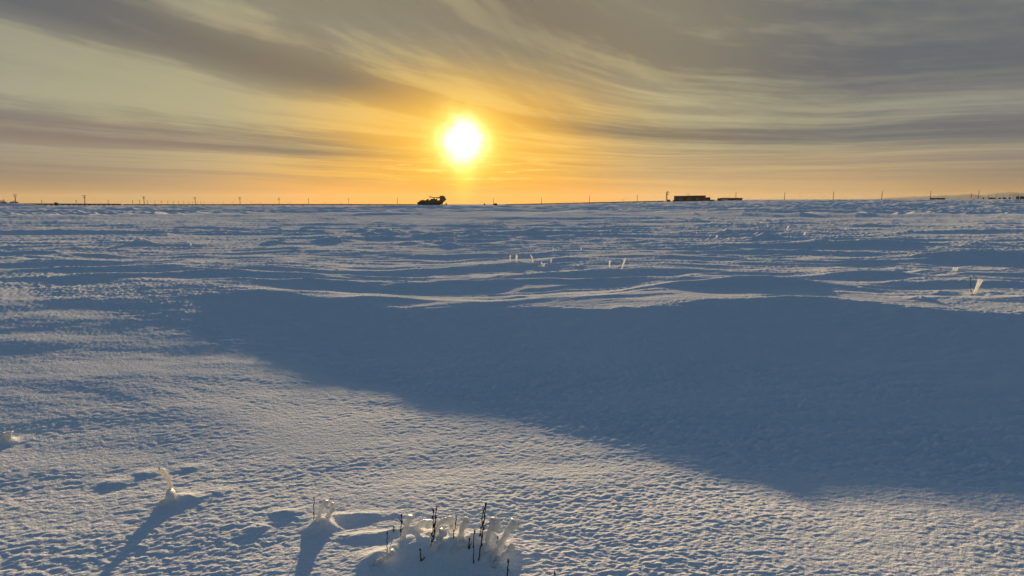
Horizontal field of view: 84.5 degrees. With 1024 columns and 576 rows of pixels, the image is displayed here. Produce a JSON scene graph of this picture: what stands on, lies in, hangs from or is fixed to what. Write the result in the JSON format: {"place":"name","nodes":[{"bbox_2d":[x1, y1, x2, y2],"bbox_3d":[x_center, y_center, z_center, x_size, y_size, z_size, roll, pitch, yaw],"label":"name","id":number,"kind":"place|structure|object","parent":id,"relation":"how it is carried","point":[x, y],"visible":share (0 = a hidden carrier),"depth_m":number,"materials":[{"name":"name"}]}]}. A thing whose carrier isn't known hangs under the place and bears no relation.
{"place":"outdoors","nodes":[
{"label":"outdoors","id":0,"kind":"place"},
{"bbox_2d":[0,199,1023,575],"bbox_3d":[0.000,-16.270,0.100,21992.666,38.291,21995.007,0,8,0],"label":"snow ground","id":1,"kind":"structure","parent":0,"point":[828,393],"depth_m":4.81,"materials":[{"name":"white snow"}]},
{"bbox_2d":[1,428,15,441],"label":"rimed stem","id":2,"kind":"object","parent":1,"relation":"on","point":[7,435],"visible":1,"depth_m":3.77,"materials":[{"name":"white"}]},
{"bbox_2d":[19,203,121,205],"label":"pipeline","id":3,"kind":"object","parent":1,"relation":"on","point":[67,204],"visible":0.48,"depth_m":488.73,"materials":[{"name":"metal"}]},
{"bbox_2d":[158,467,174,489],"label":"rimed stem","id":4,"kind":"object","parent":1,"relation":"on","point":[164,473],"visible":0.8,"depth_m":3.05,"materials":[{"name":"white"}]},
{"bbox_2d":[159,488,176,505],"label":"rimed stem","id":5,"kind":"object","parent":1,"relation":"on","point":[171,494],"visible":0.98,"depth_m":3.04,"materials":[{"name":"white"}]},
{"bbox_2d":[123,204,417,205],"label":"pipeline","id":6,"kind":"object","parent":1,"relation":"on","point":[267,204],"visible":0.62,"depth_m":619.45,"materials":[{"name":"metal"}]},
{"bbox_2d":[315,499,328,521],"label":"rimed stem","id":7,"kind":"object","parent":1,"relation":"on","point":[324,504],"visible":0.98,"depth_m":2.77,"materials":[{"name":"white"}]},
{"bbox_2d":[325,502,336,520],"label":"rimed stem","id":8,"kind":"object","parent":1,"relation":"on","point":[332,507],"visible":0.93,"depth_m":2.79,"materials":[{"name":"white"}]},
{"bbox_2d":[369,548,397,566],"bbox_3d":[-0.562,1.186,2.464,0.131,0.094,0.041,0,8,0],"label":"rimed stem","id":9,"kind":"object","parent":1,"relation":"on","point":[388,555],"visible":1,"depth_m":2.46,"materials":[{"name":"white"}]},
{"bbox_2d":[398,514,402,536],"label":"bare twig","id":10,"kind":"object","parent":1,"relation":"on","point":[401,520],"visible":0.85,"depth_m":2.60,"materials":[{"name":"brown plant"}]},
{"bbox_2d":[398,512,415,539],"bbox_3d":[-0.483,1.113,2.598,0.092,0.159,0.048,0,8,0],"label":"rimed stem","id":11,"kind":"object","parent":1,"relation":"on","point":[408,521],"visible":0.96,"depth_m":2.59,"materials":[{"name":"white"}]},
{"bbox_2d":[412,519,432,530],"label":"rimed stem","id":12,"kind":"object","parent":1,"relation":"on","point":[426,523],"visible":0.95,"depth_m":2.67,"materials":[{"name":"white"}]},
{"bbox_2d":[417,196,446,204],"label":"trenching machine","id":13,"kind":"object","parent":1,"relation":"on","point":[434,201],"visible":0.98,"depth_m":245.97,"materials":[{"name":"metal"}]},
{"bbox_2d":[430,508,435,547],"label":"bare twig","id":14,"kind":"object","parent":1,"relation":"on","point":[433,525],"visible":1,"depth_m":2.50,"materials":[{"name":"brown plant"}]},
{"bbox_2d":[428,539,440,554],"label":"rimed stem","id":15,"kind":"object","parent":1,"relation":"on","point":[436,543],"visible":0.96,"depth_m":2.49,"materials":[{"name":"white"}]},
{"bbox_2d":[433,505,436,539],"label":"bare twig","id":16,"kind":"object","parent":1,"relation":"on","point":[435,523],"visible":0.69,"depth_m":2.52,"materials":[{"name":"brown plant"}]},
{"bbox_2d":[435,528,446,541],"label":"rimed stem","id":17,"kind":"object","parent":1,"relation":"on","point":[442,534],"visible":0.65,"depth_m":2.52,"materials":[{"name":"white"}]},
{"bbox_2d":[429,515,459,537],"bbox_3d":[-0.313,1.118,2.623,0.160,0.149,0.062,0,8,0],"label":"rimed stem","id":18,"kind":"object","parent":1,"relation":"on","point":[449,520],"visible":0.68,"depth_m":2.60,"materials":[{"name":"white"}]},
{"bbox_2d":[450,536,468,551],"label":"rimed stem","id":19,"kind":"object","parent":1,"relation":"on","point":[459,544],"visible":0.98,"depth_m":2.49,"materials":[{"name":"white"}]},
{"bbox_2d":[456,515,473,539],"bbox_3d":[-0.218,1.094,2.542,0.094,0.134,0.060,0,8,0],"label":"rimed stem","id":20,"kind":"object","parent":1,"relation":"on","point":[464,523],"visible":0.93,"depth_m":2.53,"materials":[{"name":"white"}]},
{"bbox_2d":[473,531,475,563],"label":"bare twig","id":21,"kind":"object","parent":1,"relation":"on","point":[473,547],"visible":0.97,"depth_m":2.44,"materials":[{"name":"brown plant"}]},
{"bbox_2d":[479,508,483,536],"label":"bare twig","id":22,"kind":"object","parent":1,"relation":"on","point":[482,524],"visible":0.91,"depth_m":2.52,"materials":[{"name":"brown plant"}]},
{"bbox_2d":[478,502,489,560],"bbox_3d":[-0.123,1.071,2.442,0.061,0.304,0.012,1,9,7],"label":"bare twig","id":23,"kind":"object","parent":1,"relation":"on","point":[483,529],"visible":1,"depth_m":2.44,"materials":[{"name":"brown plant"}]},
{"bbox_2d":[480,514,502,556],"bbox_3d":[-0.089,1.097,2.477,0.113,0.198,0.066,-2,9,-15],"label":"rimed stem","id":24,"kind":"object","parent":1,"relation":"on","point":[495,525],"visible":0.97,"depth_m":2.46,"materials":[{"name":"white"}]},
{"bbox_2d":[488,518,521,562],"bbox_3d":[-0.031,1.111,2.463,0.165,0.225,0.055,0,8,0],"label":"rimed stem","id":25,"kind":"object","parent":1,"relation":"on","point":[513,524],"visible":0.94,"depth_m":2.45,"materials":[{"name":"white"}]},
{"bbox_2d":[491,543,518,566],"bbox_3d":[-0.035,1.168,2.448,0.141,0.137,0.046,0,8,0],"label":"rimed stem","id":26,"kind":"object","parent":1,"relation":"on","point":[509,548],"visible":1,"depth_m":2.44,"materials":[{"name":"white"}]},
{"bbox_2d":[505,201,663,204],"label":"pipeline","id":27,"kind":"object","parent":1,"relation":"on","point":[586,202],"visible":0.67,"depth_m":635.02,"materials":[{"name":"metal"}]},
{"bbox_2d":[674,195,710,201],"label":"warehouse","id":28,"kind":"structure","parent":1,"relation":"on","point":[691,198],"depth_m":581.97,"materials":[{"name":"metal"}]},
{"bbox_2d":[717,198,741,200],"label":"building","id":29,"kind":"structure","parent":1,"relation":"on","point":[723,199],"depth_m":593.28,"materials":[{"name":"metal"}]},
{"bbox_2d":[975,279,982,293],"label":"rimed stem","id":30,"kind":"object","parent":1,"relation":"on","point":[980,282],"visible":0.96,"depth_m":7.82,"materials":[{"name":"white"}]},
{"bbox_2d":[0,0,1023,203],"label":"sky","id":31,"kind":"structure","parent":0,"point":[115,101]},
{"bbox_2d":[880,192,1023,198],"bbox_3d":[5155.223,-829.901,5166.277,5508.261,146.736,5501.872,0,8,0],"label":"hills","id":32,"kind":"structure","parent":0,"point":[1007,195],"depth_m":4899.24,"materials":[{"name":"white snow"}]}
]}

